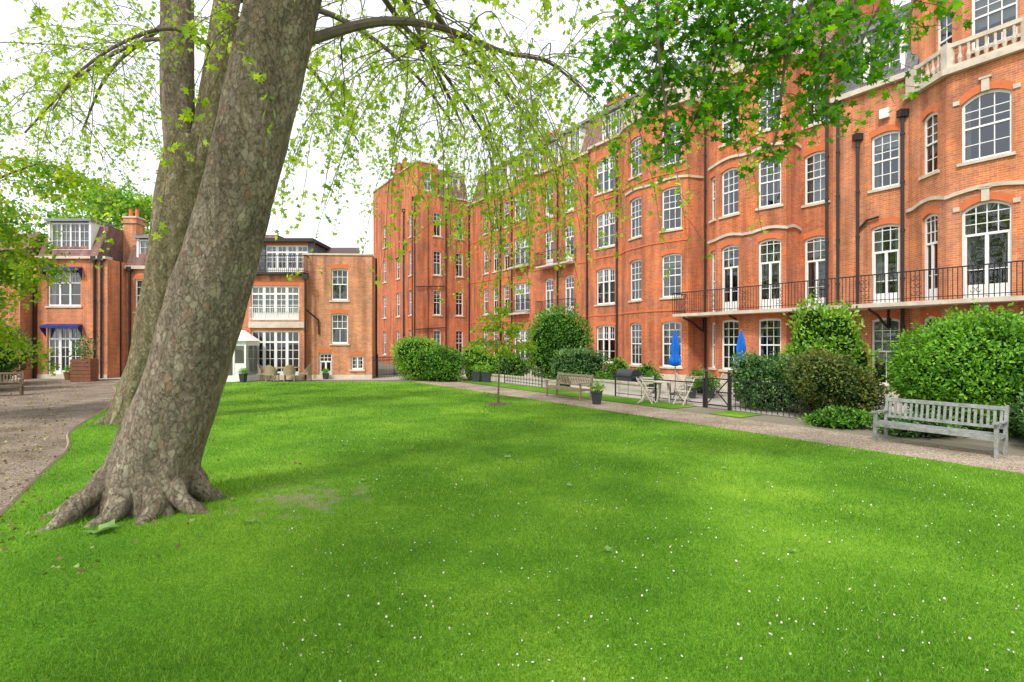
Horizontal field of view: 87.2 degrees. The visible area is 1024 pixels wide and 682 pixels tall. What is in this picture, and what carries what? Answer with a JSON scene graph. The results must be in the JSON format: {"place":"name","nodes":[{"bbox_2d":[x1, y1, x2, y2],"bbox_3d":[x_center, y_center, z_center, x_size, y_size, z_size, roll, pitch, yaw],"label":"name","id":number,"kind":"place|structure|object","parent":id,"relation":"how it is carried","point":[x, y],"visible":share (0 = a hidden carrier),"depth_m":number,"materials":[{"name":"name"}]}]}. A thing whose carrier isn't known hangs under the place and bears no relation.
{"place":"outdoors","nodes":[
{"label":"outdoors","id":0,"kind":"place"},
{"bbox_2d":[0,380,118,510],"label":"gravel path curved","id":1,"kind":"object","parent":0,"point":[96,396],"visible":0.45,"depth_m":15.04,"materials":[{"name":"gravel"}]},
{"bbox_2d":[0,371,23,395],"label":"park bench","id":2,"kind":"object","parent":1,"relation":"on","point":[20,385],"visible":1,"depth_m":21.73,"materials":[{"name":"brown wood"}]},
{"bbox_2d":[1,348,34,384],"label":"bush","id":3,"kind":"object","parent":1,"relation":"on","point":[22,367],"visible":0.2,"depth_m":27.23,"materials":[{"name":"green plant"}]},
{"bbox_2d":[0,325,37,384],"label":"bush","id":4,"kind":"object","parent":1,"relation":"on","point":[8,366],"visible":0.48,"depth_m":23.70,"materials":[{"name":"green plant"}]},
{"bbox_2d":[65,332,101,381],"bbox_3d":[-23.297,0.851,29.382,1.688,2.698,1.449,0,0,-25],"label":"wooden trough","id":5,"kind":"object","parent":1,"relation":"on","point":[85,370],"visible":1,"depth_m":29.03,"materials":[{"name":"brown wood"}]},
{"bbox_2d":[0,381,410,573],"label":"leaf litter","id":6,"kind":"object","parent":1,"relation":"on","point":[60,557],"visible":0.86,"depth_m":9.59,"materials":[{"name":"plant"}]},
{"bbox_2d":[99,375,420,379],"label":"patio paving","id":7,"kind":"structure","parent":0,"point":[395,377],"depth_m":30.44,"materials":[{"name":"stone"}]},
{"bbox_2d":[124,235,293,362],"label":"brick house","id":8,"kind":"structure","parent":7,"relation":"on","point":[134,267],"depth_m":33.00,"materials":[{"name":"orange brick"}]},
{"bbox_2d":[132,275,142,312],"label":"window","id":9,"kind":"structure","parent":8,"relation":"in","point":[138,278],"depth_m":33.09,"materials":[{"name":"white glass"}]},
{"bbox_2d":[248,238,330,379],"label":"brick house","id":10,"kind":"structure","parent":7,"relation":"on","point":[278,316],"depth_m":30.61,"materials":[{"name":"orange brick"}]},
{"bbox_2d":[250,328,299,374],"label":"window","id":11,"kind":"structure","parent":10,"relation":"in","point":[255,332],"depth_m":30.59,"materials":[{"name":"white glass"}]},
{"bbox_2d":[251,281,300,319],"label":"window","id":12,"kind":"structure","parent":10,"relation":"in","point":[261,296],"depth_m":30.62,"materials":[{"name":"white glass"}]},
{"bbox_2d":[264,242,308,271],"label":"window","id":13,"kind":"structure","parent":10,"relation":"in","point":[269,245],"depth_m":31.68,"materials":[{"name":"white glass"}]},
{"bbox_2d":[303,248,376,378],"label":"brick house","id":14,"kind":"structure","parent":7,"relation":"on","point":[343,310],"depth_m":31.08,"materials":[{"name":"orange brick"}]},
{"bbox_2d":[318,349,332,374],"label":"window","id":15,"kind":"structure","parent":14,"relation":"in","point":[321,351],"depth_m":31.05,"materials":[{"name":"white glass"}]},
{"bbox_2d":[329,264,349,301],"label":"window","id":16,"kind":"structure","parent":14,"relation":"in","point":[339,266],"depth_m":31.10,"materials":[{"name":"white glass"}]},
{"bbox_2d":[329,309,349,344],"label":"window","id":17,"kind":"structure","parent":14,"relation":"in","point":[342,312],"depth_m":31.14,"materials":[{"name":"white glass"}]},
{"bbox_2d":[349,352,364,370],"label":"window","id":18,"kind":"structure","parent":14,"relation":"in","point":[353,354],"depth_m":31.16,"materials":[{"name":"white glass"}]},
{"bbox_2d":[0,0,910,253],"label":"sky","id":19,"kind":"structure","parent":0,"point":[352,224],"materials":[{"name":"white"}]},
{"bbox_2d":[0,380,1023,681],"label":"lawn","id":20,"kind":"structure","parent":0,"point":[526,527],"depth_m":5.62,"materials":[{"name":"green plant"}]},
{"bbox_2d":[0,383,117,514],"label":"timber edging","id":21,"kind":"object","parent":20,"relation":"on","point":[16,497],"visible":0.79,"depth_m":9.30,"materials":[{"name":"brown wood"}]},
{"bbox_2d":[82,519,117,533],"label":"fallen leaf","id":22,"kind":"object","parent":20,"relation":"on","point":[110,524],"visible":1,"depth_m":6.18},
{"bbox_2d":[0,0,524,424],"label":"plane tree","id":23,"kind":"object","parent":20,"relation":"on","point":[183,178],"visible":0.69,"depth_m":14.09,"materials":[{"name":"green plant"}]},
{"bbox_2d":[265,365,279,381],"bbox_3d":[-12.805,1.720,28.670,0.660,0.921,0.600,0,0,10],"label":"wicker chair","id":24,"kind":"object","parent":20,"relation":"on","point":[270,370],"visible":0.98,"depth_m":28.43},
{"bbox_2d":[283,365,295,381],"bbox_3d":[-11.890,1.720,28.722,0.660,0.921,0.600,0,0,-20],"label":"wicker chair","id":25,"kind":"object","parent":20,"relation":"on","point":[289,369],"visible":1,"depth_m":28.48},
{"bbox_2d":[28,0,777,531],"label":"plane tree","id":26,"kind":"object","parent":20,"relation":"on","point":[152,468],"visible":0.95,"depth_m":7.26,"materials":[{"name":"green plant"}]},
{"bbox_2d":[467,302,539,402],"bbox_3d":[-0.420,0.458,18.807,2.830,3.584,2.042,0,0,42],"label":"young tree","id":27,"kind":"object","parent":20,"relation":"on","point":[511,328],"visible":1,"depth_m":18.49,"materials":[{"name":"green plant"}]},
{"bbox_2d":[283,419,1018,681],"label":"daisies","id":28,"kind":"object","parent":20,"relation":"on","point":[647,590],"visible":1,"depth_m":4.59,"materials":[{"name":"plant"}]},
{"bbox_2d":[562,0,972,183],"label":"maple tree","id":29,"kind":"object","parent":20,"relation":"on","point":[785,43],"visible":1,"depth_m":6.91,"materials":[{"name":"green plant"}]},
{"bbox_2d":[24,362,1023,455],"bbox_3d":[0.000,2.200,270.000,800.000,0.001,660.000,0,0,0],"label":"ground","id":30,"kind":"structure","parent":0,"point":[980,445],"depth_m":13.67,"materials":[{"name":"gravel"}]},
{"bbox_2d":[0,233,45,379],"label":"brick house","id":31,"kind":"structure","parent":30,"relation":"on","point":[28,320],"depth_m":31.26,"materials":[{"name":"orange brick"}]},
{"bbox_2d":[0,148,117,376],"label":"garden tree","id":32,"kind":"object","parent":30,"relation":"on","point":[15,271],"visible":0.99,"depth_m":15.45,"materials":[{"name":"green plant"}]},
{"bbox_2d":[15,170,152,261],"bbox_3d":[-29.366,-4.752,38.808,12.742,14.104,9.258,0,0,28],"label":"garden tree","id":33,"kind":"object","parent":30,"relation":"on","point":[126,206],"visible":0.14,"depth_m":37.42,"materials":[{"name":"green plant"}]},
{"bbox_2d":[35,208,146,378],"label":"brick house","id":34,"kind":"structure","parent":30,"relation":"on","point":[89,297],"depth_m":31.64,"materials":[{"name":"orange brick"}]},
{"bbox_2d":[45,264,81,307],"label":"window","id":35,"kind":"structure","parent":34,"relation":"in","point":[70,282],"depth_m":31.59,"materials":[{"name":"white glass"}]},
{"bbox_2d":[46,322,81,373],"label":"window","id":36,"kind":"structure","parent":34,"relation":"in","point":[56,338],"depth_m":31.61,"materials":[{"name":"white glass"}]},
{"bbox_2d":[51,223,88,246],"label":"window","id":37,"kind":"structure","parent":34,"relation":"in","point":[62,238],"depth_m":31.81,"materials":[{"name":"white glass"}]},
{"bbox_2d":[227,330,259,381],"bbox_3d":[-15.825,0.800,29.525,3.350,2.800,1.750,0,0,0],"label":"conservatory","id":38,"kind":"object","parent":30,"relation":"on","point":[245,354],"visible":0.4,"depth_m":30.06,"materials":[{"name":"white paint"}]},
{"bbox_2d":[377,354,401,377],"bbox_3d":[-7.100,1.490,35.000,0.096,1.420,6.360,0,0,17],"label":"iron fence","id":39,"kind":"object","parent":30,"relation":"on","point":[394,371],"visible":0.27,"depth_m":32.99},
{"bbox_2d":[390,334,441,380],"bbox_3d":[-5.209,0.922,30.435,3.263,2.712,3.317,0,0,0],"label":"round bush","id":40,"kind":"object","parent":30,"relation":"on","point":[407,365],"visible":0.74,"depth_m":29.48,"materials":[{"name":"green plant"}]},
{"bbox_2d":[372,160,469,363],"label":"brick wing","id":41,"kind":"structure","parent":30,"relation":"on","point":[408,299],"depth_m":48.68,"materials":[{"name":"brick"}]},
{"bbox_2d":[432,287,441,315],"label":"window","id":42,"kind":"structure","parent":41,"relation":"in","point":[435,291],"depth_m":47.84,"materials":[{"name":"white glass"}]},
{"bbox_2d":[432,248,441,276],"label":"window","id":43,"kind":"structure","parent":41,"relation":"in","point":[436,266],"depth_m":47.89,"materials":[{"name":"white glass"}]},
{"bbox_2d":[432,209,441,237],"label":"window","id":44,"kind":"structure","parent":41,"relation":"in","point":[435,212],"depth_m":47.84,"materials":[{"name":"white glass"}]},
{"bbox_2d":[411,343,467,381],"bbox_3d":[-4.009,1.162,29.655,3.328,2.295,3.219,0,0,0],"label":"bush","id":45,"kind":"object","parent":30,"relation":"on","point":[445,364],"visible":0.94,"depth_m":28.86,"materials":[{"name":"green plant"}]},
{"bbox_2d":[504,363,542,387],"bbox_3d":[0.511,1.665,26.659,0.098,1.070,3.398,0,0,-33],"label":"iron fence","id":46,"kind":"object","parent":30,"relation":"on","point":[541,384],"visible":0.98,"depth_m":26.12,"materials":[{"name":"metal"}]},
{"bbox_2d":[521,301,595,378],"bbox_3d":[2.445,0.072,28.665,4.031,4.433,4.197,0,0,0],"label":"round bush","id":47,"kind":"object","parent":30,"relation":"on","point":[552,332],"visible":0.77,"depth_m":27.63,"materials":[{"name":"green plant"}]},
{"bbox_2d":[459,380,693,408],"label":"grass verge","id":48,"kind":"object","parent":30,"relation":"on","point":[604,397],"depth_m":21.54,"materials":[{"name":"plant"}]},
{"bbox_2d":[470,362,482,381],"bbox_3d":[-1.879,1.653,28.988,0.726,1.094,0.755,0,0,-24],"label":"planter","id":49,"kind":"object","parent":48,"relation":"on","point":[476,374],"visible":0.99,"depth_m":28.83,"materials":[{"name":"grey plastic"}]},
{"bbox_2d":[480,363,492,381],"bbox_3d":[-1.368,1.671,28.585,0.733,1.057,0.757,0,0,-33],"label":"planter","id":50,"kind":"object","parent":48,"relation":"on","point":[486,375],"visible":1,"depth_m":28.43,"materials":[{"name":"grey plastic"}]},
{"bbox_2d":[636,377,655,403],"bbox_3d":[4.720,1.732,18.918,0.597,0.920,0.452,0,0,30],"label":"folding chair","id":51,"kind":"object","parent":48,"relation":"on","point":[645,390],"visible":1,"depth_m":18.87,"materials":[{"name":"brown wood"}]},
{"bbox_2d":[652,380,675,402],"bbox_3d":[5.450,1.812,19.250,0.840,0.743,0.840,0,0,-20],"label":"garden table","id":52,"kind":"object","parent":48,"relation":"on","point":[660,382],"visible":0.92,"depth_m":19.13,"materials":[{"name":"brown wood"}]},
{"bbox_2d":[614,371,704,407],"bbox_3d":[5.224,1.690,19.552,0.098,1.020,4.249,0,0,-33],"label":"iron fence","id":53,"kind":"object","parent":30,"relation":"on","point":[656,379],"visible":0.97,"depth_m":18.99,"materials":[{"name":"metal"}]},
{"bbox_2d":[466,0,931,387],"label":"mansion block","id":54,"kind":"structure","parent":30,"relation":"on","point":[624,300],"depth_m":27.93,"materials":[{"name":"orange brick"}]},
{"bbox_2d":[513,279,529,312],"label":"window","id":55,"kind":"structure","parent":54,"relation":"in","point":[523,282],"depth_m":41.25,"materials":[{"name":"white glass"}]},
{"bbox_2d":[514,232,529,265],"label":"window","id":56,"kind":"structure","parent":54,"relation":"in","point":[519,259],"depth_m":41.25,"materials":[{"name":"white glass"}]},
{"bbox_2d":[515,326,529,359],"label":"window","id":57,"kind":"structure","parent":54,"relation":"in","point":[522,334],"depth_m":41.22,"materials":[{"name":"white glass"}]},
{"bbox_2d":[544,275,553,313],"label":"window","id":58,"kind":"structure","parent":54,"relation":"in","point":[550,277],"depth_m":39.14,"materials":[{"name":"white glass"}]},
{"bbox_2d":[544,226,553,264],"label":"window","id":59,"kind":"structure","parent":54,"relation":"in","point":[550,247],"depth_m":39.14,"materials":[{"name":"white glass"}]},
{"bbox_2d":[564,271,573,312],"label":"window","id":60,"kind":"structure","parent":54,"relation":"in","point":[570,273],"depth_m":37.17,"materials":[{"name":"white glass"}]},
{"bbox_2d":[565,221,574,260],"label":"window","id":61,"kind":"structure","parent":54,"relation":"in","point":[570,231],"depth_m":37.26,"materials":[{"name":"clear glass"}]},
{"bbox_2d":[594,207,614,250],"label":"window","id":62,"kind":"structure","parent":54,"relation":"in","point":[601,218],"depth_m":33.72,"materials":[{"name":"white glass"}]},
{"bbox_2d":[594,264,615,305],"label":"window","id":63,"kind":"structure","parent":54,"relation":"in","point":[606,276],"depth_m":33.72,"materials":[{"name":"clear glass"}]},
{"bbox_2d":[594,151,615,196],"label":"window","id":64,"kind":"structure","parent":54,"relation":"in","point":[601,171],"depth_m":33.74,"materials":[{"name":"clear glass"}]},
{"bbox_2d":[595,321,615,363],"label":"window","id":65,"kind":"structure","parent":54,"relation":"in","point":[609,324],"depth_m":33.72,"materials":[{"name":"clear glass"}]},
{"bbox_2d":[628,255,641,302],"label":"window","id":66,"kind":"structure","parent":54,"relation":"in","point":[638,257],"depth_m":30.61,"materials":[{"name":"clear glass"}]},
{"bbox_2d":[628,192,641,240],"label":"window","id":67,"kind":"structure","parent":54,"relation":"in","point":[638,195],"depth_m":30.69,"materials":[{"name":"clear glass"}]},
{"bbox_2d":[628,131,641,180],"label":"window","id":68,"kind":"structure","parent":54,"relation":"in","point":[636,144],"depth_m":30.53,"materials":[{"name":"clear glass"}]},
{"bbox_2d":[629,318,641,366],"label":"window","id":69,"kind":"structure","parent":54,"relation":"in","point":[638,321],"depth_m":30.74,"materials":[{"name":"clear glass"}]},
{"bbox_2d":[659,316,682,368],"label":"window","id":70,"kind":"structure","parent":54,"relation":"in","point":[671,319],"depth_m":28.46,"materials":[{"name":"clear glass"}]},
{"bbox_2d":[659,249,682,299],"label":"window","id":71,"kind":"structure","parent":54,"relation":"in","point":[675,260],"depth_m":28.41,"materials":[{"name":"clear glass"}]},
{"bbox_2d":[659,181,682,232],"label":"window","id":72,"kind":"structure","parent":54,"relation":"in","point":[671,184],"depth_m":28.42,"materials":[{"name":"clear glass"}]},
{"bbox_2d":[708,170,715,223],"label":"window","id":73,"kind":"structure","parent":54,"relation":"in","point":[712,174],"depth_m":26.40,"materials":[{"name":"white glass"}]},
{"bbox_2d":[708,317,715,369],"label":"window","id":74,"kind":"structure","parent":54,"relation":"in","point":[712,320],"depth_m":26.40,"materials":[{"name":"white glass"}]},
{"bbox_2d":[710,245,715,311],"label":"window","id":75,"kind":"structure","parent":54,"relation":"in","point":[712,248],"depth_m":26.40,"materials":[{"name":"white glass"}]},
{"bbox_2d":[718,315,739,371],"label":"window","id":76,"kind":"structure","parent":54,"relation":"in","point":[727,319],"depth_m":25.56,"materials":[{"name":"white glass"}]},
{"bbox_2d":[718,162,739,219],"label":"window","id":77,"kind":"structure","parent":54,"relation":"in","point":[733,164],"depth_m":25.45,"materials":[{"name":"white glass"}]},
{"bbox_2d":[718,98,739,148],"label":"window","id":78,"kind":"structure","parent":54,"relation":"in","point":[724,124],"depth_m":25.58,"materials":[{"name":"white glass"}]},
{"bbox_2d":[720,239,739,310],"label":"window","id":79,"kind":"structure","parent":54,"relation":"in","point":[733,243],"depth_m":25.38,"materials":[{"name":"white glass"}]},
{"bbox_2d":[755,74,781,134],"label":"window","id":80,"kind":"structure","parent":54,"relation":"in","point":[767,129],"depth_m":23.74,"materials":[{"name":"white glass"}]},
{"bbox_2d":[756,313,782,358],"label":"window","id":81,"kind":"structure","parent":54,"relation":"in","point":[773,317],"depth_m":23.74,"materials":[{"name":"white glass"}]},
{"bbox_2d":[756,233,782,308],"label":"window","id":82,"kind":"structure","parent":54,"relation":"in","point":[769,235],"depth_m":23.71,"materials":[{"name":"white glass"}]},
{"bbox_2d":[755,151,783,210],"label":"window","id":83,"kind":"structure","parent":54,"relation":"in","point":[761,174],"depth_m":23.74,"materials":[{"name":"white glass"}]},
{"bbox_2d":[801,144,829,207],"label":"window","id":84,"kind":"structure","parent":54,"relation":"in","point":[815,162],"depth_m":23.19,"materials":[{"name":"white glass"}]},
{"bbox_2d":[802,230,829,306],"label":"window","id":85,"kind":"structure","parent":54,"relation":"in","point":[814,247],"depth_m":23.21,"materials":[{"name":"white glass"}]},
{"bbox_2d":[802,69,829,129],"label":"window","id":86,"kind":"structure","parent":54,"relation":"in","point":[810,125],"depth_m":23.16,"materials":[{"name":"clear glass"}]},
{"bbox_2d":[704,369,730,410],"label":"garden gate","id":87,"kind":"structure","parent":30,"relation":"on","point":[715,391],"depth_m":17.41,"materials":[{"name":"black metal"}]},
{"bbox_2d":[710,411,761,416],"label":"grass verge","id":88,"kind":"object","parent":30,"relation":"on","point":[734,413],"depth_m":16.20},
{"bbox_2d":[729,374,848,417],"bbox_3d":[7.831,1.615,15.520,0.098,1.170,3.549,0,0,-33],"label":"iron fence","id":89,"kind":"object","parent":30,"relation":"on","point":[730,394],"visible":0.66,"depth_m":15.96,"materials":[{"name":"metal"}]},
{"bbox_2d":[797,405,872,428],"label":"bush","id":90,"kind":"object","parent":30,"relation":"on","point":[843,417],"visible":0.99,"depth_m":13.49,"materials":[{"name":"green plant"}]},
{"bbox_2d":[867,411,968,437],"bbox_3d":[9.508,1.954,12.651,2.007,0.644,2.104,0,0,0],"label":"bush","id":91,"kind":"object","parent":30,"relation":"on","point":[901,432],"visible":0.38,"depth_m":12.27,"materials":[{"name":"green plant"}]},
{"bbox_2d":[830,0,1023,397],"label":"mansion block","id":92,"kind":"structure","parent":30,"relation":"on","point":[893,196],"depth_m":18.95,"materials":[{"name":"orange brick"}]},
{"bbox_2d":[672,260,1023,331],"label":"iron balcony","id":93,"kind":"structure","parent":92,"relation":"attached to","point":[872,306],"depth_m":19.63,"materials":[{"name":"black metal"}]},
{"bbox_2d":[867,123,900,193],"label":"window","id":94,"kind":"structure","parent":92,"relation":"in","point":[879,143],"depth_m":20.84,"materials":[{"name":"clear glass"}]},
{"bbox_2d":[868,23,900,75],"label":"window","id":95,"kind":"structure","parent":92,"relation":"in","point":[872,38],"depth_m":21.20,"materials":[{"name":"clear glass"}]},
{"bbox_2d":[869,311,900,387],"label":"window","id":96,"kind":"structure","parent":92,"relation":"in","point":[880,333],"depth_m":20.87,"materials":[{"name":"clear glass"}]},
{"bbox_2d":[869,217,900,302],"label":"window","id":97,"kind":"structure","parent":92,"relation":"in","point":[877,232],"depth_m":20.81,"materials":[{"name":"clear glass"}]},
{"bbox_2d":[918,104,939,180],"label":"window","id":98,"kind":"structure","parent":92,"relation":"in","point":[933,124],"depth_m":19.06,"materials":[{"name":"clear glass"}]},
{"bbox_2d":[920,309,938,328],"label":"window","id":99,"kind":"structure","parent":92,"relation":"in","point":[933,313],"depth_m":19.02,"materials":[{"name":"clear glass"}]},
{"bbox_2d":[920,206,938,300],"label":"window","id":100,"kind":"structure","parent":92,"relation":"in","point":[934,210],"depth_m":19.07,"materials":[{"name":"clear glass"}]},
{"bbox_2d":[935,0,952,73],"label":"window","id":101,"kind":"structure","parent":92,"relation":"in","point":[946,38],"depth_m":19.45,"materials":[{"name":"clear glass"}]},
{"bbox_2d":[953,185,1020,298],"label":"window","id":102,"kind":"structure","parent":92,"relation":"in","point":[985,196],"depth_m":17.42,"materials":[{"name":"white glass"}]},
{"bbox_2d":[953,74,1020,166],"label":"window","id":103,"kind":"structure","parent":92,"relation":"in","point":[985,85],"depth_m":17.48,"materials":[{"name":"white glass"}]},
{"bbox_2d":[962,303,1020,317],"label":"window","id":104,"kind":"structure","parent":92,"relation":"in","point":[992,306],"depth_m":17.24,"materials":[{"name":"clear glass"}]},
{"bbox_2d":[971,0,1020,54],"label":"window","id":105,"kind":"structure","parent":92,"relation":"in","point":[985,13],"depth_m":17.91,"materials":[{"name":"clear glass"}]},
{"bbox_2d":[880,298,1023,437],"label":"round bush","id":106,"kind":"object","parent":30,"relation":"on","point":[974,358],"visible":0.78,"depth_m":12.34,"materials":[{"name":"green plant"}]},
{"bbox_2d":[404,379,1023,472],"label":"gravel path","id":107,"kind":"structure","parent":0,"point":[1008,462],"depth_m":12.88,"materials":[{"name":"gravel"}]},
{"bbox_2d":[544,372,593,400],"bbox_3d":[2.162,1.712,20.607,0.718,0.955,2.130,0,0,-33],"label":"park bench","id":108,"kind":"object","parent":107,"relation":"on","point":[580,390],"visible":0.92,"depth_m":20.55,"materials":[{"name":"brown wood"}]},
{"bbox_2d":[590,381,606,404],"bbox_3d":[2.939,1.776,18.684,0.641,0.847,0.595,0,0,-15],"label":"planter","id":109,"kind":"object","parent":107,"relation":"on","point":[596,394],"visible":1,"depth_m":18.55,"materials":[{"name":"grey plastic"}]},
{"bbox_2d":[871,396,1009,457],"bbox_3d":[8.732,1.712,11.057,0.718,0.955,2.130,0,0,-33],"label":"park bench","id":110,"kind":"object","parent":107,"relation":"on","point":[996,436],"visible":1,"depth_m":10.98,"materials":[{"name":"grey wood"}]},
{"bbox_2d":[461,366,1023,444],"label":"terrace paving","id":111,"kind":"structure","parent":0,"point":[718,400],"depth_m":18.87,"materials":[{"name":"stone"}]},
{"bbox_2d":[461,345,495,379],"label":"bush","id":112,"kind":"object","parent":111,"relation":"on","point":[474,356],"visible":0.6,"depth_m":30.00,"materials":[{"name":"green plant"}]},
{"bbox_2d":[489,349,530,375],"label":"bush","id":113,"kind":"object","parent":111,"relation":"on","point":[516,361],"visible":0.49,"depth_m":29.61,"materials":[{"name":"green plant"}]},
{"bbox_2d":[481,374,559,386],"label":"garden wall","id":114,"kind":"structure","parent":111,"relation":"on","point":[519,379],"depth_m":27.33,"materials":[{"name":"beige stone"}]},
{"bbox_2d":[547,344,611,386],"bbox_3d":[3.152,1.226,25.084,2.068,2.132,3.443,0,0,-33],"label":"ivy hedge","id":115,"kind":"object","parent":111,"relation":"on","point":[581,360],"visible":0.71,"depth_m":24.53,"materials":[{"name":"green plant"}]},
{"bbox_2d":[569,377,648,397],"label":"garden wall","id":116,"kind":"structure","parent":111,"relation":"on","point":[628,387],"depth_m":21.67,"materials":[{"name":"beige stone"}]},
{"bbox_2d":[603,356,629,379],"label":"bush","id":117,"kind":"object","parent":111,"relation":"on","point":[614,366],"visible":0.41,"depth_m":24.71,"materials":[{"name":"green plant"}]},
{"bbox_2d":[611,369,646,381],"bbox_3d":[4.750,1.670,21.900,0.600,1.060,1.500,0,0,-33],"label":"barbecue","id":118,"kind":"object","parent":111,"relation":"on","point":[629,372],"visible":0.43,"depth_m":21.62,"materials":[{"name":"black metal"}]},
{"bbox_2d":[636,361,657,388],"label":"bush","id":119,"kind":"object","parent":111,"relation":"on","point":[645,367],"visible":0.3,"depth_m":24.01,"materials":[{"name":"green plant"}]},
{"bbox_2d":[642,369,663,392],"bbox_3d":[5.893,1.670,22.556,0.951,1.059,1.004,0,0,5],"label":"planter","id":120,"kind":"object","parent":111,"relation":"on","point":[650,375],"visible":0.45,"depth_m":22.47,"materials":[{"name":"green plant"}]},
{"bbox_2d":[669,329,680,394],"bbox_3d":[6.680,0.860,22.000,0.560,2.680,0.560,0,0,0],"label":"parasol","id":121,"kind":"object","parent":111,"relation":"on","point":[675,359],"visible":0.92,"depth_m":21.89,"materials":[{"name":"blue fabric"}]},
{"bbox_2d":[673,377,694,405],"bbox_3d":[5.930,1.732,18.517,0.597,0.920,0.452,0,0,-30],"label":"folding chair","id":122,"kind":"object","parent":111,"relation":"on","point":[684,391],"visible":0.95,"depth_m":18.57,"materials":[{"name":"brown wood"}]},
{"bbox_2d":[683,377,700,398],"bbox_3d":[6.909,1.748,20.615,0.702,0.905,0.767,0,0,-33],"label":"planter","id":123,"kind":"object","parent":111,"relation":"on","point":[692,394],"visible":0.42,"depth_m":20.47,"materials":[{"name":"green plant"}]},
{"bbox_2d":[687,367,711,392],"bbox_3d":[7.910,1.613,22.594,1.046,1.174,1.190,0,0,-33],"label":"planter","id":124,"kind":"object","parent":111,"relation":"on","point":[697,372],"visible":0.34,"depth_m":22.48,"materials":[{"name":"green plant"}]},
{"bbox_2d":[699,373,722,398],"bbox_3d":[7.590,1.679,20.616,0.908,1.041,0.914,0,0,-33],"label":"planter","id":125,"kind":"object","parent":111,"relation":"on","point":[711,388],"visible":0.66,"depth_m":20.47,"materials":[{"name":"green plant"}]},
{"bbox_2d":[733,329,745,396],"bbox_3d":[8.950,0.870,21.000,0.560,2.660,0.560,0,0,0],"label":"parasol","id":126,"kind":"object","parent":111,"relation":"on","point":[741,346],"visible":0.4,"depth_m":20.91,"materials":[{"name":"blue fabric"}]},
{"bbox_2d":[726,349,800,412],"bbox_3d":[8.223,1.250,17.192,2.069,2.050,2.879,0,0,-33],"label":"ivy hedge","id":127,"kind":"object","parent":111,"relation":"on","point":[753,368],"visible":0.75,"depth_m":16.80,"materials":[{"name":"green plant"}]},
{"bbox_2d":[773,289,886,407],"bbox_3d":[10.031,0.334,17.167,2.856,3.997,3.066,0,0,0],"label":"bush","id":128,"kind":"object","parent":111,"relation":"on","point":[820,329],"visible":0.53,"depth_m":16.62,"materials":[{"name":"green plant"}]},
{"bbox_2d":[776,338,893,419],"bbox_3d":[9.070,1.098,14.876,2.739,2.347,2.682,0,0,0],"label":"bush","id":129,"kind":"object","parent":111,"relation":"on","point":[824,376],"visible":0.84,"depth_m":14.31,"materials":[{"name":"green plant"}]},
{"bbox_2d":[1004,390,1023,434],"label":"bush","id":130,"kind":"object","parent":111,"relation":"on","point":[1018,410],"visible":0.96,"depth_m":11.20,"materials":[{"name":"green plant"}]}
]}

